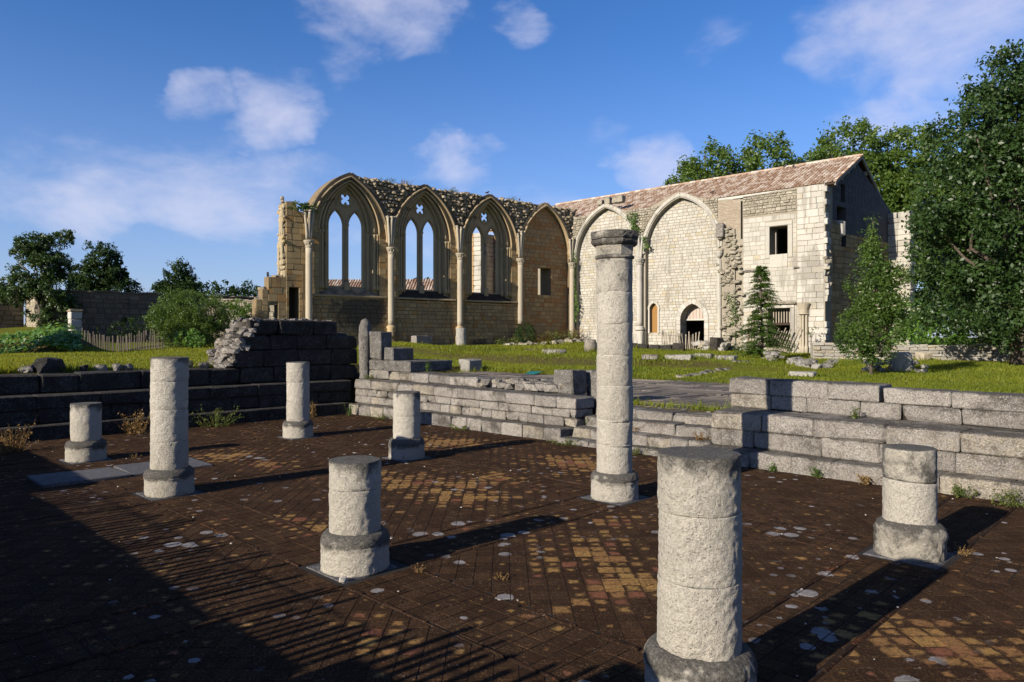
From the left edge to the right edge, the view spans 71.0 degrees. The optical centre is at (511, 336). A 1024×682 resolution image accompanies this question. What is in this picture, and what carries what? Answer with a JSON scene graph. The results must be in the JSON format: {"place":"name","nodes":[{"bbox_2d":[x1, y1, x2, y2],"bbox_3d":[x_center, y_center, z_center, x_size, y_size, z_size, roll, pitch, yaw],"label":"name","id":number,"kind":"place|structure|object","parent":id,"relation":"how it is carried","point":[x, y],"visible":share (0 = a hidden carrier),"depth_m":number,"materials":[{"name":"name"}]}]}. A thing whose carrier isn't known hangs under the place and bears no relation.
{"place":"outdoors","nodes":[
{"label":"outdoors","id":0,"kind":"place"},
{"bbox_2d":[369,331,391,359],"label":"corner pier","id":1,"kind":"structure","parent":0,"point":[380,341],"depth_m":17.39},
{"bbox_2d":[0,414,1023,681],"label":"pavement","id":2,"kind":"structure","parent":0,"point":[220,578],"depth_m":5.40,"materials":[{"name":"brick"}]},
{"bbox_2d":[0,415,38,453],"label":"weed","id":3,"kind":"object","parent":2,"relation":"on","point":[10,447],"visible":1,"depth_m":11.18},
{"bbox_2d":[27,467,131,487],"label":"grave slab","id":4,"kind":"structure","parent":2,"relation":"on","point":[48,480],"depth_m":9.04,"materials":[{"name":"stone"}]},
{"bbox_2d":[65,402,106,462],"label":"stone column","id":5,"kind":"structure","parent":2,"relation":"on","point":[87,442],"depth_m":10.31,"materials":[{"name":"stone"}]},
{"bbox_2d":[118,407,150,434],"bbox_3d":[-6.949,1.588,13.333,0.764,0.512,0.861,0,0,0],"label":"weed","id":6,"kind":"object","parent":2,"relation":"on","point":[139,429],"visible":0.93,"depth_m":13.29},
{"bbox_2d":[113,457,212,475],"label":"grave slab","id":7,"kind":"structure","parent":2,"relation":"on","point":[135,469],"depth_m":9.82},
{"bbox_2d":[143,356,194,497],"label":"stone column","id":8,"kind":"structure","parent":2,"relation":"on","point":[169,472],"depth_m":8.09,"materials":[{"name":"stone"}]},
{"bbox_2d":[0,364,358,443],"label":"bench wall","id":9,"kind":"structure","parent":2,"relation":"on","point":[258,399],"depth_m":14.04,"materials":[{"name":"stone"}]},
{"bbox_2d":[111,363,122,370],"bbox_3d":[-7.972,0.623,14.472,0.258,0.191,0.183,0,0,23],"label":"stone","id":10,"kind":"object","parent":9,"relation":"on","point":[117,367],"visible":0.88,"depth_m":14.41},
{"bbox_2d":[206,317,356,367],"bbox_3d":[-5.391,0.230,16.971,3.476,1.371,1.323,0,0,-43],"label":"wall stub","id":11,"kind":"object","parent":9,"relation":"on","point":[243,342],"depth_m":16.38,"materials":[{"name":"stone"}]},
{"bbox_2d":[190,405,242,427],"bbox_3d":[-5.947,1.613,14.409,1.154,0.502,1.080,0,0,0],"label":"weed","id":12,"kind":"object","parent":2,"relation":"on","point":[217,419],"visible":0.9,"depth_m":14.39,"materials":[{"name":"green plant"}]},
{"bbox_2d":[282,361,312,437],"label":"stone column","id":13,"kind":"structure","parent":2,"relation":"on","point":[298,423],"depth_m":12.74,"materials":[{"name":"stone"}]},
{"bbox_2d":[310,400,318,416],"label":"weed","id":14,"kind":"object","parent":2,"relation":"on","point":[312,411],"visible":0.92,"depth_m":16.04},
{"bbox_2d":[320,455,389,577],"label":"stone column","id":15,"kind":"structure","parent":2,"relation":"on","point":[355,539],"depth_m":5.43,"materials":[{"name":"stone"}]},
{"bbox_2d":[365,412,392,419],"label":"weed","id":16,"kind":"object","parent":2,"relation":"on","point":[383,416],"visible":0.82,"depth_m":15.69,"materials":[{"name":"green plant"}]},
{"bbox_2d":[388,390,424,459],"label":"stone column","id":17,"kind":"structure","parent":2,"relation":"on","point":[406,442],"depth_m":10.51,"materials":[{"name":"stone"}]},
{"bbox_2d":[349,370,596,440],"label":"bench wall","id":18,"kind":"structure","parent":2,"relation":"on","point":[508,407],"depth_m":14.10,"materials":[{"name":"stone"}]},
{"bbox_2d":[369,359,451,371],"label":"long slab","id":19,"kind":"structure","parent":18,"relation":"on","point":[416,365],"depth_m":16.97,"materials":[{"name":"stone"}]},
{"bbox_2d":[384,347,412,359],"bbox_3d":[-2.718,0.407,17.294,0.373,0.316,0.635,0,0,44],"label":"loose block","id":20,"kind":"object","parent":19,"relation":"on","point":[398,353],"depth_m":17.13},
{"bbox_2d":[554,370,586,394],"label":"jamb block","id":21,"kind":"structure","parent":18,"relation":"on","point":[574,381],"depth_m":13.24,"materials":[{"name":"stone"}]},
{"bbox_2d":[2,425,997,676],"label":"pebbles","id":22,"kind":"object","parent":2,"relation":"on","point":[460,507],"visible":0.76,"depth_m":7.12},
{"bbox_2d":[546,435,582,445],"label":"weed","id":23,"kind":"object","parent":2,"relation":"on","point":[552,440],"visible":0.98,"depth_m":11.86,"materials":[{"name":"green plant"}]},
{"bbox_2d":[590,229,638,502],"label":"stone column","id":24,"kind":"structure","parent":2,"relation":"on","point":[614,476],"depth_m":7.86,"materials":[{"name":"stone"}]},
{"bbox_2d":[557,403,716,455],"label":"doorway steps","id":25,"kind":"structure","parent":2,"relation":"on","point":[660,428],"depth_m":11.46,"materials":[{"name":"stone"}]},
{"bbox_2d":[692,432,710,440],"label":"weed","id":26,"kind":"object","parent":25,"relation":"on","point":[700,437],"visible":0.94,"depth_m":10.72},
{"bbox_2d":[632,445,656,455],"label":"weed","id":27,"kind":"object","parent":2,"relation":"on","point":[637,452],"visible":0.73,"depth_m":10.90,"materials":[{"name":"green plant"}]},
{"bbox_2d":[643,446,757,681],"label":"stone column","id":28,"kind":"structure","parent":2,"relation":"on","point":[696,636],"depth_m":3.35,"materials":[{"name":"stone"}]},
{"bbox_2d":[807,465,825,477],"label":"weed","id":29,"kind":"object","parent":2,"relation":"on","point":[817,473],"visible":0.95,"depth_m":9.18,"materials":[{"name":"green plant"}]},
{"bbox_2d":[703,376,1023,503],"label":"bench wall","id":30,"kind":"structure","parent":2,"relation":"on","point":[975,439],"depth_m":9.29,"materials":[{"name":"stone"}]},
{"bbox_2d":[849,408,860,418],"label":"weed","id":31,"kind":"object","parent":30,"relation":"on","point":[854,415],"visible":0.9,"depth_m":9.58,"materials":[{"name":"green plant"}]},
{"bbox_2d":[856,474,882,484],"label":"weed","id":32,"kind":"object","parent":2,"relation":"on","point":[867,480],"visible":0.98,"depth_m":8.73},
{"bbox_2d":[873,444,948,562],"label":"stone column","id":33,"kind":"structure","parent":2,"relation":"on","point":[908,526],"depth_m":5.77,"materials":[{"name":"stone"}]},
{"bbox_2d":[947,542,974,555],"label":"weed","id":34,"kind":"object","parent":2,"relation":"on","point":[964,552],"visible":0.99,"depth_m":5.93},
{"bbox_2d":[950,483,979,498],"bbox_3d":[5.052,1.744,8.020,0.294,0.200,0.479,0,0,28],"label":"weed","id":35,"kind":"object","parent":2,"relation":"on","point":[958,492],"visible":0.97,"depth_m":8.04,"materials":[{"name":"green plant"}]},
{"bbox_2d":[982,487,1023,507],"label":"weed","id":36,"kind":"object","parent":2,"relation":"on","point":[1009,503],"visible":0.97,"depth_m":7.64,"materials":[{"name":"green plant"}]},
{"bbox_2d":[0,324,1023,412],"bbox_3d":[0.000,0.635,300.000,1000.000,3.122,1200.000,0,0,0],"label":"ground","id":37,"kind":"structure","parent":0,"point":[511,360],"depth_m":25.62,"materials":[{"name":"plant"}]},
{"bbox_2d":[0,285,23,327],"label":"boundary wall","id":38,"kind":"structure","parent":37,"relation":"on","point":[11,316],"depth_m":43.54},
{"bbox_2d":[17,365,34,372],"bbox_3d":[-9.015,0.626,13.344,0.294,0.202,0.174,0,0,0],"label":"stone","id":39,"kind":"object","parent":37,"relation":"on","point":[27,369],"visible":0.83,"depth_m":13.27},
{"bbox_2d":[25,297,37,326],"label":"boundary wall","id":40,"kind":"structure","parent":37,"relation":"on","point":[33,306],"depth_m":42.90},
{"bbox_2d":[0,229,83,328],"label":"broadleaf tree","id":41,"kind":"object","parent":37,"relation":"on","point":[55,273],"visible":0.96,"depth_m":40.50,"materials":[{"name":"green plant"}]},
{"bbox_2d":[0,321,86,353],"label":"ivy","id":42,"kind":"object","parent":37,"relation":"on","point":[52,334],"visible":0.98,"depth_m":29.78,"materials":[{"name":"green plant"}]},
{"bbox_2d":[31,357,64,373],"bbox_3d":[-8.835,0.569,13.636,0.389,0.369,0.624,0,0,18],"label":"stone","id":43,"kind":"object","parent":37,"relation":"on","point":[46,365],"visible":0.82,"depth_m":13.49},
{"bbox_2d":[67,309,82,333],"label":"gate pillar","id":44,"kind":"structure","parent":37,"relation":"on","point":[74,316],"depth_m":35.81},
{"bbox_2d":[79,364,88,370],"bbox_3d":[-8.378,0.620,14.077,0.151,0.163,0.248,0,0,-15],"label":"stone","id":45,"kind":"object","parent":37,"relation":"on","point":[83,367],"visible":0.77,"depth_m":13.99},
{"bbox_2d":[93,364,107,370],"bbox_3d":[-8.181,0.627,14.283,0.279,0.160,0.157,0,0,-37],"label":"stone","id":46,"kind":"object","parent":37,"relation":"on","point":[100,366],"visible":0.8,"depth_m":14.23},
{"bbox_2d":[65,239,140,292],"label":"broadleaf tree","id":47,"kind":"object","parent":37,"relation":"on","point":[108,276],"visible":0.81,"depth_m":49.65,"materials":[{"name":"green plant"}]},
{"bbox_2d":[81,328,163,350],"bbox_3d":[-19.014,0.367,35.070,5.011,1.634,0.179,0,0,15],"label":"picket fence","id":48,"kind":"object","parent":37,"relation":"on","point":[122,339],"visible":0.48,"depth_m":35.03,"materials":[{"name":"wood"}]},
{"bbox_2d":[123,363,133,369],"bbox_3d":[-7.806,0.618,14.617,0.182,0.155,0.256,0,0,0],"label":"stone","id":49,"kind":"object","parent":37,"relation":"on","point":[129,366],"visible":0.93,"depth_m":14.55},
{"bbox_2d":[94,315,186,340],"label":"dark shrub","id":50,"kind":"object","parent":37,"relation":"on","point":[125,319],"visible":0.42,"depth_m":42.11,"materials":[{"name":"green plant"}]},
{"bbox_2d":[45,289,256,342],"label":"boundary wall","id":51,"kind":"structure","parent":37,"relation":"on","point":[103,310],"depth_m":43.75,"materials":[{"name":"stone"}]},
{"bbox_2d":[150,256,202,292],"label":"broadleaf tree","id":52,"kind":"object","parent":37,"relation":"on","point":[185,279],"visible":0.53,"depth_m":59.51,"materials":[{"name":"green plant"}]},
{"bbox_2d":[172,328,205,347],"bbox_3d":[-14.217,0.102,31.644,1.565,1.014,1.013,0,0,0],"label":"ivy clump","id":53,"kind":"object","parent":37,"relation":"on","point":[191,341],"visible":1,"depth_m":31.50,"materials":[{"name":"green plant"}]},
{"bbox_2d":[142,285,237,347],"bbox_3d":[-15.096,-0.867,33.488,4.186,3.020,3.409,0,0,0],"label":"round bush","id":54,"kind":"object","parent":37,"relation":"on","point":[190,317],"visible":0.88,"depth_m":32.96,"materials":[{"name":"green plant"}]},
{"bbox_2d":[198,362,208,367],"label":"stone","id":55,"kind":"object","parent":37,"relation":"on","point":[204,365],"visible":0.87,"depth_m":15.64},
{"bbox_2d":[169,279,260,296],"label":"broadleaf tree","id":56,"kind":"object","parent":37,"relation":"on","point":[234,291],"visible":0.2,"depth_m":79.41,"materials":[{"name":"green plant"}]},
{"bbox_2d":[195,297,273,339],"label":"garden wall","id":57,"kind":"structure","parent":37,"relation":"on","point":[271,311],"depth_m":46.16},
{"bbox_2d":[223,297,251,321],"bbox_3d":[-13.591,-0.704,36.361,2.599,2.652,1.809,0,0,0],"label":"shrub","id":58,"kind":"object","parent":37,"relation":"on","point":[242,311],"visible":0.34,"depth_m":36.24,"materials":[{"name":"green plant"}]},
{"bbox_2d":[359,318,371,378],"bbox_3d":[-3.626,0.294,17.749,0.321,1.492,0.314,0,0,0],"label":"upright stone","id":59,"kind":"object","parent":37,"relation":"on","point":[364,341],"visible":0.87,"depth_m":17.62,"materials":[{"name":"stone"}]},
{"bbox_2d":[329,279,432,289],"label":"farm house","id":60,"kind":"structure","parent":37,"relation":"on","point":[412,284],"depth_m":59.76,"materials":[{"name":"paint"}]},
{"bbox_2d":[252,172,576,345],"label":"nave wall","id":61,"kind":"structure","parent":37,"relation":"on","point":[531,238],"depth_m":41.25,"materials":[{"name":"stone"}]},
{"bbox_2d":[288,200,317,212],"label":"ivy","id":62,"kind":"object","parent":61,"relation":"on","point":[301,206],"visible":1,"depth_m":36.19,"materials":[{"name":"green plant"}]},
{"bbox_2d":[569,251,578,322],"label":"ivy","id":63,"kind":"object","parent":61,"relation":"attached to","point":[575,295],"visible":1,"depth_m":47.45,"materials":[{"name":"green plant"}]},
{"bbox_2d":[411,335,431,344],"bbox_3d":[-5.055,0.234,40.165,0.517,0.634,1.232,0,0,41],"label":"stone trough","id":64,"kind":"object","parent":37,"relation":"on","point":[423,339],"visible":0.58,"depth_m":39.82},
{"bbox_2d":[456,328,465,344],"bbox_3d":[-2.617,0.098,37.000,0.686,1.113,0.684,0,0,0],"label":"column drum","id":65,"kind":"object","parent":37,"relation":"on","point":[460,336],"depth_m":36.77,"materials":[{"name":"stone"}]},
{"bbox_2d":[472,230,495,292],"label":"ruined tower","id":66,"kind":"structure","parent":37,"relation":"on","point":[476,263],"depth_m":54.64,"materials":[{"name":"stone"}]},
{"bbox_2d":[494,336,510,344],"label":"weed","id":67,"kind":"object","parent":37,"relation":"on","point":[500,341],"visible":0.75,"depth_m":43.48,"materials":[{"name":"green plant"}]},
{"bbox_2d":[515,322,536,342],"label":"round shrub","id":68,"kind":"object","parent":37,"relation":"on","point":[519,331],"visible":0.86,"depth_m":43.90,"materials":[{"name":"green plant"}]},
{"bbox_2d":[503,338,581,344],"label":"rubble","id":69,"kind":"object","parent":37,"relation":"on","point":[569,340],"visible":0.7,"depth_m":44.34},
{"bbox_2d":[534,331,552,341],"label":"weed","id":70,"kind":"object","parent":37,"relation":"on","point":[544,337],"visible":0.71,"depth_m":44.98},
{"bbox_2d":[542,349,566,353],"bbox_3d":[1.748,0.651,29.903,0.984,0.267,0.474,0,0,35],"label":"stone block","id":71,"kind":"object","parent":37,"relation":"on","point":[558,351],"depth_m":29.77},
{"bbox_2d":[560,329,579,339],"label":"weed","id":72,"kind":"object","parent":37,"relation":"on","point":[569,335],"visible":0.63,"depth_m":46.38,"materials":[{"name":"green plant"}]},
{"bbox_2d":[564,326,584,339],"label":"weed","id":73,"kind":"object","parent":37,"relation":"on","point":[576,333],"visible":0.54,"depth_m":46.92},
{"bbox_2d":[437,371,733,408],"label":"stone paving","id":74,"kind":"object","parent":37,"relation":"on","point":[684,392],"visible":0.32,"depth_m":16.43,"materials":[{"name":"stone"}]},
{"bbox_2d":[584,339,596,351],"bbox_3d":[3.959,0.505,36.199,0.633,0.774,0.636,0,0,0],"label":"column drum","id":75,"kind":"object","parent":37,"relation":"on","point":[589,344],"depth_m":35.96,"materials":[{"name":"stone"}]},
{"bbox_2d":[586,369,596,397],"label":"jamb block","id":76,"kind":"structure","parent":37,"relation":"on","point":[591,377],"depth_m":13.44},
{"bbox_2d":[596,342,684,350],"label":"kerb wall","id":77,"kind":"structure","parent":37,"relation":"on","point":[678,346],"depth_m":39.49,"materials":[{"name":"stone"}]},
{"bbox_2d":[642,354,660,359],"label":"stone block","id":78,"kind":"object","parent":37,"relation":"on","point":[651,356],"depth_m":25.65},
{"bbox_2d":[665,354,694,360],"bbox_3d":[5.904,0.725,25.291,1.000,0.233,0.371,0,0,38],"label":"stone block","id":79,"kind":"object","parent":37,"relation":"on","point":[682,356],"depth_m":25.09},
{"bbox_2d":[662,330,699,349],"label":"picket fence","id":80,"kind":"object","parent":37,"relation":"on","point":[676,335],"visible":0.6,"depth_m":41.17,"materials":[{"name":"wood"}]},
{"bbox_2d":[645,360,749,383],"bbox_3d":[6.071,1.086,22.270,0.718,0.623,9.040,0,0,36],"label":"edging row","id":81,"kind":"object","parent":37,"relation":"on","point":[706,371],"visible":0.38,"depth_m":22.03,"materials":[{"name":"stone"}]},
{"bbox_2d":[662,135,742,185],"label":"plane tree","id":82,"kind":"object","parent":37,"relation":"on","point":[689,169],"visible":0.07,"depth_m":62.77,"materials":[{"name":"green plant"}]},
{"bbox_2d":[691,340,730,350],"bbox_3d":[11.120,0.496,39.864,1.582,0.832,2.297,0,0,-42],"label":"rubble","id":83,"kind":"object","parent":37,"relation":"on","point":[705,344],"visible":0.41,"depth_m":39.52,"materials":[{"name":"stone"}]},
{"bbox_2d":[710,337,722,350],"bbox_3d":[11.136,0.431,39.105,0.630,0.830,0.511,0,0,-35],"label":"stone block","id":84,"kind":"object","parent":37,"relation":"on","point":[715,342],"depth_m":38.87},
{"bbox_2d":[715,355,737,359],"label":"stone block","id":85,"kind":"object","parent":37,"relation":"on","point":[725,357],"depth_m":25.91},
{"bbox_2d":[538,154,915,353],"label":"church building","id":86,"kind":"structure","parent":37,"relation":"on","point":[796,228],"depth_m":40.76,"materials":[{"name":"stone"}]},
{"bbox_2d":[624,211,641,232],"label":"ivy","id":87,"kind":"object","parent":86,"relation":"on","point":[633,224],"visible":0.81,"depth_m":44.24,"materials":[{"name":"green plant"}]},
{"bbox_2d":[639,236,649,249],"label":"ivy","id":88,"kind":"object","parent":86,"relation":"on","point":[646,244],"visible":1,"depth_m":43.74,"materials":[{"name":"green plant"}]},
{"bbox_2d":[722,294,739,327],"bbox_3d":[12.150,-1.480,39.800,1.237,2.057,0.514,0,0,43],"label":"ivy","id":89,"kind":"object","parent":86,"relation":"on","point":[732,311],"visible":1,"depth_m":39.72,"materials":[{"name":"green plant"}]},
{"bbox_2d":[765,227,769,258],"bbox_3d":[13.890,-5.065,38.853,0.228,1.715,0.400,0,0,43],"label":"window frame","id":90,"kind":"structure","parent":86,"relation":"in","point":[767,229],"depth_m":38.70,"materials":[{"name":"stone"}]},
{"bbox_2d":[769,253,787,267],"bbox_3d":[14.332,-4.054,38.439,0.976,0.699,0.403,0,0,43],"label":"window frame","id":91,"kind":"structure","parent":86,"relation":"in","point":[777,260],"depth_m":38.29,"materials":[{"name":"stone"}]},
{"bbox_2d":[765,220,792,226],"bbox_3d":[14.343,-6.040,38.428,1.469,0.228,0.406,0,0,43],"label":"window frame","id":92,"kind":"structure","parent":86,"relation":"in","point":[787,222],"depth_m":38.28,"materials":[{"name":"stone"}]},
{"bbox_2d":[767,304,794,307],"bbox_3d":[14.352,-1.625,38.412,1.635,0.196,0.414,0,0,43],"label":"window frame","id":93,"kind":"structure","parent":86,"relation":"in","point":[783,305],"depth_m":38.02,"materials":[{"name":"stone"}]},
{"bbox_2d":[788,224,792,256],"bbox_3d":[14.786,-5.065,38.014,0.254,1.717,0.405,0,0,43],"label":"window frame","id":94,"kind":"structure","parent":86,"relation":"in","point":[790,227],"depth_m":37.85,"materials":[{"name":"stone"}]},
{"bbox_2d":[790,308,794,351],"bbox_3d":[14.869,-0.255,37.928,0.219,2.496,0.415,0,0,43],"label":"window frame","id":95,"kind":"structure","parent":86,"relation":"in","point":[792,310],"depth_m":37.76,"materials":[{"name":"stone"}]},
{"bbox_2d":[729,265,798,357],"bbox_3d":[10.927,-1.038,31.339,2.959,4.201,2.742,0,0,35],"label":"young conifer","id":96,"kind":"object","parent":37,"relation":"on","point":[762,333],"visible":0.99,"depth_m":31.25,"materials":[{"name":"green plant"}]},
{"bbox_2d":[727,129,801,174],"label":"plane tree","id":97,"kind":"object","parent":37,"relation":"on","point":[751,162],"visible":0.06,"depth_m":63.16,"materials":[{"name":"green plant"}]},
{"bbox_2d":[762,351,784,360],"bbox_3d":[10.668,0.860,29.296,0.711,0.569,1.092,0,0,0],"label":"wall footing","id":98,"kind":"object","parent":37,"relation":"on","point":[771,354],"depth_m":29.05,"materials":[{"name":"stone"}]},
{"bbox_2d":[766,328,800,352],"bbox_3d":[14.192,0.268,37.711,1.955,1.487,0.248,0,0,38],"label":"picket fence","id":99,"kind":"object","parent":37,"relation":"on","point":[785,341],"visible":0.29,"depth_m":37.53,"materials":[{"name":"wood"}]},
{"bbox_2d":[788,371,816,376],"bbox_3d":[8.446,1.106,20.903,0.730,0.207,0.539,0,0,34],"label":"stone block","id":100,"kind":"object","parent":37,"relation":"on","point":[801,373],"depth_m":20.73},
{"bbox_2d":[786,357,823,368],"bbox_3d":[10.431,0.962,25.635,0.827,0.560,6.657,0,0,16],"label":"wall footing","id":101,"kind":"object","parent":37,"relation":"on","point":[810,363],"depth_m":22.88,"materials":[{"name":"stone"}]},
{"bbox_2d":[821,359,838,367],"bbox_3d":[11.844,1.069,27.041,0.643,0.367,4.680,0,0,27],"label":"wall footing","id":102,"kind":"object","parent":37,"relation":"on","point":[826,364],"depth_m":27.12,"materials":[{"name":"stone"}]},
{"bbox_2d":[803,114,918,289],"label":"plane tree","id":103,"kind":"object","parent":37,"relation":"on","point":[872,140],"visible":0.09,"depth_m":58.57,"materials":[{"name":"green plant"}]},
{"bbox_2d":[831,212,920,374],"bbox_3d":[10.558,-1.193,20.880,2.256,4.821,2.143,0,0,35],"label":"slender tree","id":104,"kind":"object","parent":37,"relation":"on","point":[886,309],"visible":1,"depth_m":20.63,"materials":[{"name":"green plant"}]},
{"bbox_2d":[861,358,928,372],"bbox_3d":[11.832,0.910,22.218,1.901,0.565,0.788,0,0,6],"label":"wall footing","id":105,"kind":"object","parent":37,"relation":"on","point":[877,368],"depth_m":22.10,"materials":[{"name":"stone"}]},
{"bbox_2d":[890,352,911,372],"bbox_3d":[11.998,0.814,22.100,0.579,0.714,0.374,0,0,-6],"label":"stone block","id":106,"kind":"object","parent":37,"relation":"on","point":[900,358],"depth_m":21.93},
{"bbox_2d":[810,342,1008,361],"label":"stone wall","id":107,"kind":"structure","parent":37,"relation":"on","point":[986,352],"depth_m":29.98,"materials":[{"name":"stone"}]},
{"bbox_2d":[866,120,961,343],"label":"plane tree","id":108,"kind":"object","parent":37,"relation":"on","point":[907,174],"visible":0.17,"depth_m":58.30,"materials":[{"name":"green plant"}]},
{"bbox_2d":[915,352,932,360],"bbox_3d":[16.907,0.833,29.499,0.508,0.439,0.477,0,0,-11],"label":"stone block","id":109,"kind":"object","parent":37,"relation":"on","point":[925,355],"depth_m":29.31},
{"bbox_2d":[874,296,1000,348],"bbox_3d":[19.691,-0.334,30.119,8.906,2.916,2.193,0,0,14],"label":"ivy hedge","id":110,"kind":"object","parent":37,"relation":"on","point":[924,337],"visible":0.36,"depth_m":30.32,"materials":[{"name":"green plant"}]},
{"bbox_2d":[914,249,1005,344],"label":"tree belt","id":111,"kind":"object","parent":37,"relation":"on","point":[956,305],"visible":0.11,"depth_m":45.40,"materials":[{"name":"green plant"}]},
{"bbox_2d":[901,39,1023,364],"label":"broadleaf tree","id":112,"kind":"object","parent":37,"relation":"on","point":[1000,257],"visible":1,"depth_m":25.91,"materials":[{"name":"green plant"}]},
{"bbox_2d":[916,133,1023,343],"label":"plane tree","id":113,"kind":"object","parent":37,"relation":"on","point":[971,194],"visible":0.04,"depth_m":55.38,"materials":[{"name":"green plant"}]},
{"bbox_2d":[0,0,1023,336],"label":"sky","id":114,"kind":"structure","parent":0,"point":[161,131],"materials":[{"name":"blue"}]},
{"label":"stone block","id":115,"kind":"object","parent":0,"visible":0},
{"bbox_2d":[458,359,481,371],"bbox_3d":[-1.498,1.068,25.598,0.648,0.563,0.656,0,0,-44],"label":"stone block","id":116,"kind":"object","parent":115,"relation":"on","point":[468,364],"depth_m":25.36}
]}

